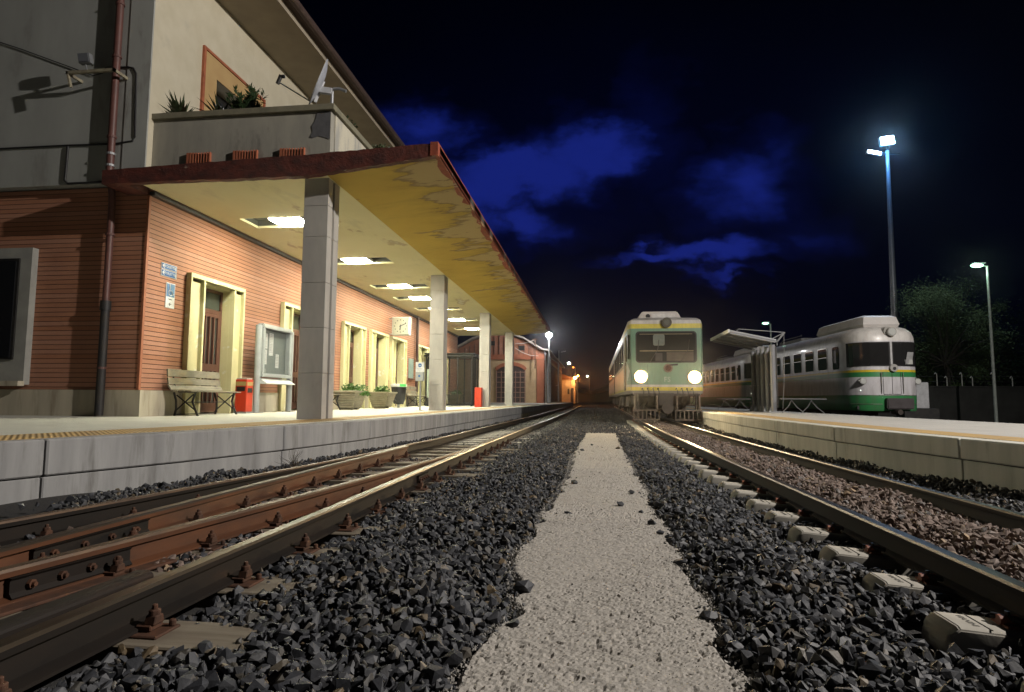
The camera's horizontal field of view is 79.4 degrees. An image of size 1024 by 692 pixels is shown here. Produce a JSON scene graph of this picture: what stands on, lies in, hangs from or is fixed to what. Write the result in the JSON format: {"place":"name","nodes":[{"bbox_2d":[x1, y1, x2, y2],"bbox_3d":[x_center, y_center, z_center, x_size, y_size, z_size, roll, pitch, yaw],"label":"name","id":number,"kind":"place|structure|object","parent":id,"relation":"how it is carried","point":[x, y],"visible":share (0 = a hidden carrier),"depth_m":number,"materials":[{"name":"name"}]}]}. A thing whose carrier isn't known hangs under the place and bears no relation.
{"place":"outdoors","nodes":[
{"label":"outdoors","id":0,"kind":"place"},
{"bbox_2d":[16,449,461,611],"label":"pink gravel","id":1,"kind":"structure","parent":0,"point":[166,567],"depth_m":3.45,"materials":[{"name":"gravel"}]},
{"bbox_2d":[0,402,572,504],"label":"station platform","id":2,"kind":"structure","parent":0,"point":[45,456],"depth_m":6.80,"materials":[{"name":"concrete"}]},
{"bbox_2d":[167,369,240,415],"bbox_3d":[-6.066,0.933,12.243,0.578,0.883,1.626,0,-5,7],"label":"platform bench","id":3,"kind":"object","parent":2,"relation":"on","point":[205,384],"visible":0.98,"depth_m":12.13,"materials":[{"name":"brown wood"}]},
{"bbox_2d":[0,0,458,416],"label":"station building","id":4,"kind":"structure","parent":2,"relation":"on","point":[234,287],"depth_m":11.54,"materials":[{"name":"brick"}]},
{"bbox_2d":[0,258,20,358],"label":"window","id":5,"kind":"structure","parent":4,"relation":"in","point":[9,268],"depth_m":11.25,"materials":[{"name":"black glass"}]},
{"bbox_2d":[0,66,136,184],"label":"wall conduit","id":6,"kind":"object","parent":4,"relation":"attached to","point":[67,153],"depth_m":11.30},
{"bbox_2d":[65,52,127,87],"bbox_3d":[-7.553,-4.957,11.222,0.965,0.603,0.389,0,-5,7],"label":"wall floodlight","id":7,"kind":"object","parent":4,"relation":"attached to","point":[85,59],"depth_m":11.08,"materials":[{"name":"paint"}]},
{"bbox_2d":[94,0,124,415],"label":"downpipe","id":8,"kind":"object","parent":4,"relation":"attached to","point":[105,309],"visible":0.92,"depth_m":11.11,"materials":[{"name":"metal"}]},
{"bbox_2d":[160,262,176,278],"bbox_3d":[-6.529,-1.432,11.750,0.026,0.248,0.432,0,-5,7],"label":"toilet sign","id":9,"kind":"object","parent":4,"relation":"attached to","point":[169,273],"visible":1,"depth_m":11.73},
{"bbox_2d":[165,282,174,308],"bbox_3d":[-6.520,-0.961,11.779,0.032,0.482,0.254,0,-5,7],"label":"wheelchair sign","id":10,"kind":"object","parent":4,"relation":"attached to","point":[170,295],"visible":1,"depth_m":11.76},
{"bbox_2d":[158,90,194,112],"bbox_3d":[-6.374,-4.327,11.861,0.896,0.971,1.045,0,-5,7],"label":"potted plant","id":11,"kind":"object","parent":4,"relation":"on","point":[176,106],"visible":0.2,"depth_m":11.62,"materials":[{"name":"green plant"}]},
{"bbox_2d":[191,91,230,110],"bbox_3d":[-5.579,-4.319,11.772,0.991,0.950,0.682,5,-6,-40],"label":"potted plant","id":12,"kind":"object","parent":4,"relation":"on","point":[217,106],"visible":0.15,"depth_m":11.67,"materials":[{"name":"green plant"}]},
{"bbox_2d":[200,288,222,411],"bbox_3d":[-6.521,0.089,13.160,0.124,2.654,1.031,0,-5,7],"label":"door","id":13,"kind":"structure","parent":4,"relation":"in","point":[214,299],"depth_m":13.38,"materials":[{"name":"brown wood"}]},
{"bbox_2d":[225,82,267,108],"bbox_3d":[-5.018,-4.330,11.667,0.794,1.342,0.743,-2,-6,29],"label":"oleander bush","id":14,"kind":"object","parent":4,"relation":"on","point":[250,100],"visible":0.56,"depth_m":11.60,"materials":[{"name":"green plant"}]},
{"bbox_2d":[291,313,299,409],"bbox_3d":[-6.036,0.411,16.874,0.124,2.654,1.031,0,-5,7],"label":"door","id":15,"kind":"structure","parent":4,"relation":"in","point":[296,318],"depth_m":17.15,"materials":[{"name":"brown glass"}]},
{"bbox_2d":[276,59,346,103],"bbox_3d":[-3.585,-4.712,11.130,1.242,0.886,0.585,-2,-5,22],"label":"satellite dish","id":16,"kind":"object","parent":4,"relation":"on","point":[319,88],"visible":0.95,"depth_m":11.02,"materials":[{"name":"white metal"}]},
{"bbox_2d":[349,330,353,386],"bbox_3d":[-5.531,0.746,20.738,0.124,2.654,1.031,0,-5,7],"label":"door","id":17,"kind":"structure","parent":4,"relation":"in","point":[351,331],"depth_m":21.13,"materials":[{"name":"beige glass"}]},
{"bbox_2d":[389,317,410,335],"bbox_3d":[-4.452,-0.777,24.442,0.864,0.724,0.284,0,-5,7],"label":"station clock","id":18,"kind":"object","parent":4,"relation":"attached to","point":[401,326],"visible":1,"depth_m":24.31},
{"bbox_2d":[415,316,418,391],"bbox_3d":[-4.311,0.337,28.045,0.163,3.492,0.163,0,-5,7],"label":"downpipe","id":19,"kind":"object","parent":4,"relation":"attached to","point":[417,344],"visible":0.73,"depth_m":28.04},
{"bbox_2d":[233,378,252,413],"bbox_3d":[-5.933,1.099,13.651,0.292,0.778,0.279,0,-5,7],"label":"litter bin","id":20,"kind":"object","parent":2,"relation":"on","point":[243,398],"visible":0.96,"depth_m":13.54,"materials":[{"name":"metal"}]},
{"bbox_2d":[252,323,294,412],"bbox_3d":[-5.654,0.557,14.774,0.305,2.055,1.740,0,-5,7],"label":"notice board","id":21,"kind":"object","parent":2,"relation":"on","point":[274,346],"visible":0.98,"depth_m":14.76,"materials":[{"name":"grey paint"}]},
{"bbox_2d":[101,141,549,418],"bbox_3d":[-2.460,0.077,23.191,5.969,4.497,26.429,0,-5,7],"label":"platform canopy","id":22,"kind":"object","parent":2,"relation":"on","point":[408,214],"visible":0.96,"depth_m":12.26,"materials":[{"name":"yellow painted plaster"},{"name":"rusty red painted metal"}]},
{"bbox_2d":[268,217,303,225],"bbox_3d":[-4.733,-2.724,13.170,1.096,0.176,0.584,0,-5,7],"label":"ceiling light","id":23,"kind":"object","parent":22,"relation":"attached to","point":[289,221],"visible":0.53,"depth_m":13.09,"materials":[{"name":"white paint"}]},
{"bbox_2d":[340,258,372,263],"bbox_3d":[-4.249,-2.403,16.872,1.096,0.176,0.584,0,-5,7],"label":"ceiling light","id":24,"kind":"object","parent":22,"relation":"attached to","point":[356,260],"visible":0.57,"depth_m":16.77,"materials":[{"name":"white paint"}]},
{"bbox_2d":[333,382,370,409],"bbox_3d":[-4.756,1.505,18.695,1.022,0.849,1.202,0,-5,7],"label":"planter","id":25,"kind":"object","parent":2,"relation":"on","point":[351,397],"visible":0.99,"depth_m":18.32,"materials":[{"name":"stone"}]},
{"bbox_2d":[369,385,397,408],"bbox_3d":[-4.522,1.752,21.457,0.771,0.832,1.048,0,-5,7],"label":"planter","id":26,"kind":"object","parent":2,"relation":"on","point":[382,398],"visible":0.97,"depth_m":21.10,"materials":[{"name":"stone"}]},
{"bbox_2d":[391,384,406,407],"bbox_3d":[-4.222,1.857,23.016,0.622,0.893,0.603,0,-5,7],"label":"litter bin","id":27,"kind":"object","parent":2,"relation":"on","point":[400,396],"visible":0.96,"depth_m":22.81,"materials":[{"name":"white paint"}]},
{"bbox_2d":[406,386,425,406],"bbox_3d":[-4.155,2.201,26.860,0.578,0.883,1.626,0,-5,7],"label":"platform bench","id":28,"kind":"object","parent":2,"relation":"on","point":[411,390],"visible":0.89,"depth_m":26.74,"materials":[{"name":"beige metal"}]},
{"bbox_2d":[415,362,424,410],"bbox_3d":[-2.711,1.182,18.121,0.254,1.420,0.203,0,-5,7],"label":"ticket validator","id":29,"kind":"object","parent":2,"relation":"on","point":[420,374],"visible":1,"depth_m":18.09,"materials":[{"name":"grey paint"}]},
{"bbox_2d":[424,353,478,405],"bbox_3d":[-2.872,1.643,29.800,2.388,2.499,1.727,0,-5,7],"label":"glass kiosk","id":30,"kind":"object","parent":2,"relation":"on","point":[474,357],"visible":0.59,"depth_m":29.30,"materials":[{"name":"black metal"}]},
{"bbox_2d":[474,387,482,406],"bbox_3d":[-1.434,2.196,26.412,0.292,0.836,0.284,0,-5,7],"label":"red box","id":31,"kind":"object","parent":2,"relation":"on","point":[478,397],"visible":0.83,"depth_m":26.28,"materials":[{"name":"paint"}]},
{"bbox_2d":[458,335,564,402],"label":"goods shed","id":32,"kind":"structure","parent":2,"relation":"on","point":[530,383],"depth_m":57.83,"materials":[{"name":"red brick"},{"name":"plaster"},{"name":"glass"}]},
{"bbox_2d":[496,366,525,402],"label":"door","id":33,"kind":"structure","parent":32,"relation":"in","point":[519,374],"depth_m":57.59,"materials":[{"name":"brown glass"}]},
{"bbox_2d":[546,332,551,402],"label":"lamp post","id":34,"kind":"object","parent":2,"relation":"on","point":[548,335],"visible":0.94,"depth_m":55.31,"materials":[{"name":"white"}]},
{"bbox_2d":[446,390,463,405],"bbox_3d":[-2.892,2.653,31.772,0.771,0.824,1.048,0,-5,7],"label":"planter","id":35,"kind":"object","parent":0,"point":[453,397],"visible":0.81,"depth_m":31.39,"materials":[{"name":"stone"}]},
{"bbox_2d":[451,413,562,444],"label":"grey gravel","id":36,"kind":"structure","parent":0,"point":[529,423],"depth_m":20.64,"materials":[{"name":"gravel"}]},
{"bbox_2d":[0,405,1023,691],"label":"ballast bed","id":37,"kind":"object","parent":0,"point":[14,511],"visible":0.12,"depth_m":2.72,"materials":[{"name":"gravel"}]},
{"bbox_2d":[0,675,11,691],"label":"track bearer","id":38,"kind":"object","parent":37,"relation":"on","point":[4,686],"visible":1,"depth_m":1.69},
{"bbox_2d":[0,570,153,639],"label":"check rail","id":39,"kind":"object","parent":38,"relation":"on","point":[20,621],"visible":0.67,"depth_m":2.29,"materials":[{"name":"metal"}]},
{"bbox_2d":[0,603,260,669],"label":"track bearer","id":40,"kind":"object","parent":37,"relation":"on","point":[159,631],"visible":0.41,"depth_m":2.25,"materials":[{"name":"concrete"}]},
{"bbox_2d":[37,552,312,606],"bbox_3d":[-2.153,1.132,3.007,2.670,0.232,0.260,0,-5,7],"label":"track bearer","id":41,"kind":"object","parent":37,"relation":"on","point":[248,582],"visible":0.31,"depth_m":2.88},
{"bbox_2d":[35,524,351,569],"bbox_3d":[-2.031,1.184,3.604,2.582,0.232,0.260,0,-5,7],"label":"track bearer","id":42,"kind":"object","parent":37,"relation":"on","point":[303,546],"visible":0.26,"depth_m":3.53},
{"bbox_2d":[0,446,409,567],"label":"rail","id":43,"kind":"object","parent":37,"relation":"on","point":[217,503],"visible":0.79,"depth_m":4.12,"materials":[{"name":"metal"}]},
{"bbox_2d":[17,441,410,511],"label":"dark ballast","id":44,"kind":"structure","parent":37,"relation":"on","point":[212,475],"depth_m":5.62,"materials":[{"name":"gravel"}]},
{"bbox_2d":[0,438,493,606],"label":"rail","id":45,"kind":"object","parent":37,"relation":"on","point":[32,578],"visible":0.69,"depth_m":3.32,"materials":[{"name":"metal"}]},
{"bbox_2d":[0,558,176,617],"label":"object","id":46,"kind":"object","parent":45,"relation":"attached to","point":[19,606],"visible":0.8,"depth_m":2.70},
{"bbox_2d":[128,507,385,546],"bbox_3d":[-1.912,1.236,4.202,2.500,0.232,0.260,0,-5,7],"label":"track bearer","id":47,"kind":"object","parent":37,"relation":"on","point":[347,529],"visible":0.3,"depth_m":4.09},
{"bbox_2d":[0,406,570,546],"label":"rail","id":48,"kind":"object","parent":37,"relation":"on","point":[14,530],"visible":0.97,"depth_m":4.54,"materials":[{"name":"metal"}]},
{"bbox_2d":[0,406,580,691],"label":"rail","id":49,"kind":"object","parent":37,"relation":"on","point":[30,657],"visible":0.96,"depth_m":2.49,"materials":[{"name":"metal"}]},
{"bbox_2d":[195,494,396,522],"bbox_3d":[-1.802,1.288,4.800,2.424,0.232,0.260,0,-5,7],"label":"track bearer","id":50,"kind":"object","parent":37,"relation":"on","point":[376,508],"visible":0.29,"depth_m":4.73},
{"bbox_2d":[37,445,576,691],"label":"dark ballast","id":51,"kind":"structure","parent":37,"relation":"on","point":[397,558],"depth_m":2.48,"materials":[{"name":"gravel"}]},
{"bbox_2d":[247,484,430,508],"bbox_3d":[-1.696,1.341,5.399,2.355,0.232,0.260,0,-5,7],"label":"track bearer","id":52,"kind":"object","parent":37,"relation":"on","point":[284,492],"visible":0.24,"depth_m":5.33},
{"bbox_2d":[296,476,443,496],"bbox_3d":[-1.592,1.393,5.999,2.292,0.232,0.260,0,-5,7],"label":"track bearer","id":53,"kind":"object","parent":37,"relation":"on","point":[315,486],"visible":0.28,"depth_m":5.92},
{"bbox_2d":[321,469,448,487],"bbox_3d":[-1.491,1.445,6.598,2.235,0.232,0.260,0,-5,7],"label":"track bearer","id":54,"kind":"object","parent":37,"relation":"on","point":[338,479],"visible":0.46,"depth_m":6.53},
{"bbox_2d":[341,463,486,479],"bbox_3d":[-1.387,1.497,7.198,2.185,0.232,0.260,0,-5,7],"label":"track bearer","id":55,"kind":"object","parent":37,"relation":"on","point":[359,471],"visible":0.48,"depth_m":7.12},
{"bbox_2d":[367,459,494,472],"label":"track bearer","id":56,"kind":"object","parent":37,"relation":"on","point":[377,466],"visible":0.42,"depth_m":7.72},
{"bbox_2d":[380,454,492,466],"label":"track bearer","id":57,"kind":"object","parent":37,"relation":"on","point":[392,462],"visible":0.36,"depth_m":8.33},
{"bbox_2d":[399,451,504,461],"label":"track bearer","id":58,"kind":"object","parent":37,"relation":"on","point":[477,458],"visible":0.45,"depth_m":8.92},
{"bbox_2d":[408,449,499,458],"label":"track bearer","id":59,"kind":"object","parent":37,"relation":"on","point":[486,455],"visible":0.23,"depth_m":9.52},
{"bbox_2d":[415,446,510,453],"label":"track bearer","id":60,"kind":"object","parent":37,"relation":"on","point":[436,451],"visible":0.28,"depth_m":10.13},
{"bbox_2d":[427,443,521,450],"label":"track bearer","id":61,"kind":"object","parent":37,"relation":"on","point":[496,447],"visible":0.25,"depth_m":10.71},
{"bbox_2d":[436,441,516,448],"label":"track bearer","id":62,"kind":"object","parent":37,"relation":"on","point":[464,446],"visible":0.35,"depth_m":11.33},
{"bbox_2d":[403,410,562,442],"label":"dark ballast","id":63,"kind":"structure","parent":37,"relation":"on","point":[434,437],"depth_m":14.49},
{"bbox_2d":[493,421,564,452],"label":"grey gravel","id":64,"kind":"structure","parent":37,"relation":"on","point":[525,442],"depth_m":13.81,"materials":[{"name":"gravel"}]},
{"bbox_2d":[503,407,596,449],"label":"dark ballast","id":65,"kind":"structure","parent":37,"relation":"on","point":[576,422],"depth_m":16.13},
{"bbox_2d":[594,407,664,450],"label":"dark ballast","id":66,"kind":"structure","parent":37,"relation":"on","point":[616,419],"depth_m":17.74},
{"bbox_2d":[621,408,745,448],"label":"brown ballast","id":67,"kind":"structure","parent":37,"relation":"on","point":[682,433],"depth_m":14.07,"materials":[{"name":"gravel"}]},
{"bbox_2d":[690,462,717,470],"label":"concrete sleeper","id":68,"kind":"object","parent":37,"relation":"on","point":[712,465],"visible":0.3,"depth_m":7.88,"materials":[{"name":"grey concrete"}]},
{"bbox_2d":[697,467,727,479],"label":"concrete sleeper","id":69,"kind":"object","parent":37,"relation":"on","point":[704,473],"visible":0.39,"depth_m":7.31,"materials":[{"name":"grey concrete"}]},
{"bbox_2d":[649,411,791,449],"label":"dark ballast","id":70,"kind":"structure","parent":37,"relation":"on","point":[712,429],"depth_m":15.84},
{"bbox_2d":[706,472,741,483],"bbox_3d":[3.103,1.524,6.730,1.877,0.255,0.263,0,-5,7],"label":"concrete sleeper","id":71,"kind":"object","parent":37,"relation":"on","point":[718,479],"visible":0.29,"depth_m":6.75,"materials":[{"name":"grey concrete"}]},
{"bbox_2d":[717,479,756,490],"bbox_3d":[3.035,1.476,6.171,1.877,0.255,0.263,0,-5,7],"label":"concrete sleeper","id":72,"kind":"object","parent":37,"relation":"on","point":[745,484],"visible":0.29,"depth_m":6.20,"materials":[{"name":"grey concrete"}]},
{"bbox_2d":[745,496,795,512],"bbox_3d":[2.899,1.379,5.053,1.877,0.255,0.263,0,-5,7],"label":"concrete sleeper","id":73,"kind":"object","parent":37,"relation":"on","point":[780,504],"visible":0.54,"depth_m":5.08,"materials":[{"name":"grey concrete"}]},
{"bbox_2d":[763,508,824,526],"bbox_3d":[2.829,1.330,4.495,1.877,0.255,0.263,0,-5,7],"label":"concrete sleeper","id":74,"kind":"object","parent":37,"relation":"on","point":[800,516],"visible":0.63,"depth_m":4.53,"materials":[{"name":"grey concrete"}]},
{"bbox_2d":[730,487,883,500],"bbox_3d":[2.968,1.427,5.612,1.877,0.255,0.263,0,-5,7],"label":"concrete sleeper","id":75,"kind":"object","parent":37,"relation":"on","point":[760,492],"visible":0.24,"depth_m":5.64,"materials":[{"name":"grey concrete"}]},
{"bbox_2d":[614,406,1023,626],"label":"rail","id":76,"kind":"object","parent":37,"relation":"on","point":[987,588],"visible":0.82,"depth_m":3.36,"materials":[{"name":"metal"}]},
{"bbox_2d":[609,311,702,420],"bbox_3d":[7.201,1.921,35.828,2.642,3.840,31.520,0,-5,8],"label":"green railcar","id":77,"kind":"object","parent":76,"relation":"on","point":[656,363],"visible":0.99,"depth_m":20.82,"materials":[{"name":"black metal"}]},
{"bbox_2d":[624,448,1023,691],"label":"dark ballast","id":78,"kind":"structure","parent":37,"relation":"on","point":[731,541],"depth_m":2.55,"materials":[{"name":"gravel"}]},
{"bbox_2d":[787,523,861,546],"bbox_3d":[2.760,1.282,3.936,1.877,0.255,0.263,0,-5,7],"label":"concrete sleeper","id":79,"kind":"object","parent":37,"relation":"on","point":[803,534],"visible":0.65,"depth_m":3.97,"materials":[{"name":"grey concrete"}]},
{"bbox_2d":[632,409,1023,530],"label":"rail","id":80,"kind":"object","parent":37,"relation":"on","point":[981,512],"visible":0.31,"depth_m":5.52,"materials":[{"name":"metal"}]},
{"bbox_2d":[704,445,1023,581],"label":"brown ballast","id":81,"kind":"structure","parent":37,"relation":"on","point":[919,518],"depth_m":4.28,"materials":[{"name":"gravel"}]},
{"bbox_2d":[818,543,913,575],"bbox_3d":[2.691,1.233,3.378,1.877,0.255,0.263,0,-5,7],"label":"concrete sleeper","id":82,"kind":"object","parent":37,"relation":"on","point":[870,556],"visible":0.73,"depth_m":3.40,"materials":[{"name":"grey concrete"}]},
{"bbox_2d":[781,449,1023,512],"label":"dark ballast","id":83,"kind":"structure","parent":37,"relation":"on","point":[1007,498],"depth_m":6.00,"materials":[{"name":"gravel"}]},
{"bbox_2d":[861,570,978,606],"bbox_3d":[2.622,1.185,2.819,1.877,0.255,0.263,0,-5,7],"label":"concrete sleeper","id":84,"kind":"object","parent":37,"relation":"on","point":[921,582],"visible":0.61,"depth_m":2.87,"materials":[{"name":"grey concrete"}]},
{"bbox_2d":[921,610,1023,662],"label":"concrete sleeper","id":85,"kind":"object","parent":37,"relation":"on","point":[995,632],"visible":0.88,"depth_m":2.31,"materials":[{"name":"grey concrete"}]},
{"bbox_2d":[455,432,751,691],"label":"path","id":86,"kind":"structure","parent":0,"point":[520,659],"depth_m":2.56,"materials":[{"name":"gravel"}]},
{"bbox_2d":[513,580,533,592],"bbox_3d":[0.051,1.086,2.788,0.078,0.059,0.073,-2,-6,27],"label":"loose stone","id":87,"kind":"object","parent":86,"relation":"on","point":[525,586],"visible":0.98,"depth_m":2.77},
{"bbox_2d":[453,468,746,691],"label":"path grains","id":88,"kind":"object","parent":86,"relation":"on","point":[622,590],"visible":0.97,"depth_m":2.67},
{"bbox_2d":[439,454,766,691],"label":"path crumbs","id":89,"kind":"object","parent":86,"relation":"on","point":[514,551],"visible":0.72,"depth_m":2.77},
{"bbox_2d":[452,441,753,689],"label":"dark chips","id":90,"kind":"object","parent":86,"relation":"on","point":[697,607],"visible":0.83,"depth_m":2.59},
{"bbox_2d":[699,609,717,620],"bbox_3d":[0.788,1.072,2.458,0.065,0.036,0.048,2,-5,-20],"label":"loose stone","id":91,"kind":"object","parent":86,"relation":"on","point":[707,614],"visible":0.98,"depth_m":2.45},
{"bbox_2d":[299,0,1023,390],"label":"sky","id":92,"kind":"structure","parent":0,"point":[708,161],"materials":[{"name":"blue"}]},
{"bbox_2d":[573,402,865,415],"bbox_3d":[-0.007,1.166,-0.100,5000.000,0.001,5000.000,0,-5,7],"label":"ground","id":93,"kind":"structure","parent":0,"point":[613,404],"depth_m":122.48,"materials":[{"name":"soil"}]},
{"bbox_2d":[562,374,578,402],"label":"trackside house","id":94,"kind":"structure","parent":93,"relation":"on","point":[567,388],"depth_m":101.00,"materials":[{"name":"orange paint"}]},
{"bbox_2d":[656,406,1023,490],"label":"platform","id":95,"kind":"structure","parent":93,"relation":"on","point":[987,453],"depth_m":7.96,"materials":[{"name":"concrete"}]},
{"bbox_2d":[710,329,784,412],"bbox_3d":[8.027,0.891,21.117,1.793,2.681,3.070,0,-5,7],"label":"platform shelter","id":96,"kind":"object","parent":95,"relation":"on","point":[764,380],"visible":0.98,"depth_m":20.53,"materials":[{"name":"metal"}]},
{"bbox_2d":[866,135,899,319],"bbox_3d":[23.046,-4.297,37.794,2.020,17.571,0.590,0,-5,7],"label":"floodlight mast","id":97,"kind":"object","parent":93,"relation":"on","point":[887,141],"visible":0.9,"depth_m":38.03,"materials":[{"name":"black metal"}]},
{"bbox_2d":[896,382,939,418],"bbox_3d":[16.557,2.443,25.207,1.300,1.900,0.700,0,-5,7],"label":"equipment cabinet","id":98,"kind":"object","parent":93,"relation":"on","point":[924,411],"visible":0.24,"depth_m":24.94,"materials":[{"name":"grey metal"}]},
{"bbox_2d":[879,266,1020,385],"bbox_3d":[24.762,-0.075,35.699,7.309,8.842,7.708,-2,-6,27],"label":"deciduous tree","id":99,"kind":"object","parent":93,"relation":"on","point":[939,340],"visible":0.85,"depth_m":34.93,"materials":[{"name":"green plant"}]},
{"bbox_2d":[878,386,1023,423],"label":"retaining wall","id":100,"kind":"structure","parent":93,"relation":"on","point":[967,403],"depth_m":31.10,"materials":[{"name":"concrete"}]},
{"bbox_3d":[20.581,1.795,31.722,0.135,0.519,0.044,0,-5,7],"label":"fence post","id":101,"kind":"object","parent":100,"relation":"on","visible":0},
{"bbox_2d":[916,376,1010,381],"bbox_3d":[22.514,1.685,31.479,7.900,0.300,0.020,0,-5,7],"label":"railing","id":102,"kind":"object","parent":101,"relation":"attached to","point":[956,376],"visible":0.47,"depth_m":31.48,"materials":[{"name":"black metal"}]},
{"bbox_2d":[914,297,1023,385],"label":"deciduous tree","id":103,"kind":"object","parent":93,"relation":"on","point":[1016,359],"visible":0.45,"depth_m":39.72,"materials":[{"name":"green plant"}]},
{"bbox_2d":[970,262,997,421],"bbox_3d":[21.137,-0.085,27.611,0.752,7.407,0.270,0,-5,7],"label":"street lamp","id":104,"kind":"object","parent":93,"relation":"on","point":[977,264],"visible":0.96,"depth_m":27.54,"materials":[{"name":"grey"}]},
{"bbox_2d":[578,341,1023,401],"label":"hills","id":105,"kind":"structure","parent":0,"point":[600,395],"depth_m":230.75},
{"bbox_3d":[11.890,2.716,21.492,3.820,0.140,54.006,0,-5,7],"label":"rail","id":106,"kind":"object","parent":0,"visible":0},
{"bbox_2d":[686,345,775,408],"bbox_3d":[14.697,2.716,44.257,2.620,3.785,22.250,0,-5,4],"label":"grey railcar","id":107,"kind":"object","parent":106,"relation":"on","point":[727,377],"visible":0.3,"depth_m":37.27,"materials":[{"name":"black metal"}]},
{"bbox_2d":[777,316,920,415],"bbox_3d":[13.355,1.173,26.405,2.620,3.785,10.850,0,-5,4],"label":"grey railcar","id":108,"kind":"object","parent":106,"relation":"on","point":[866,365],"visible":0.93,"depth_m":22.03,"materials":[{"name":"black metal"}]},
{"bbox_2d":[783,355,790,374],"bbox_3d":[12.347,0.866,27.721,0.023,0.860,0.860,0,-5,4],"label":"side window","id":109,"kind":"structure","parent":108,"relation":"in","point":[785,358],"depth_m":27.61,"materials":[{"name":"black glass"}]},
{"bbox_2d":[793,353,801,373],"bbox_3d":[12.253,0.758,26.478,0.023,0.860,0.860,0,-5,4],"label":"side window","id":110,"kind":"structure","parent":108,"relation":"in","point":[797,357],"depth_m":26.46,"materials":[{"name":"black glass"}]},
{"bbox_2d":[805,351,813,372],"bbox_3d":[12.160,0.651,25.236,0.023,0.860,0.860,0,-5,4],"label":"side window","id":111,"kind":"structure","parent":108,"relation":"in","point":[809,356],"depth_m":25.20,"materials":[{"name":"black glass"}]},
{"bbox_2d":[817,348,827,370],"bbox_3d":[12.068,0.544,23.995,0.023,0.860,0.860,0,-5,4],"label":"side window","id":112,"kind":"structure","parent":108,"relation":"in","point":[821,353],"depth_m":23.96,"materials":[{"name":"black glass"}]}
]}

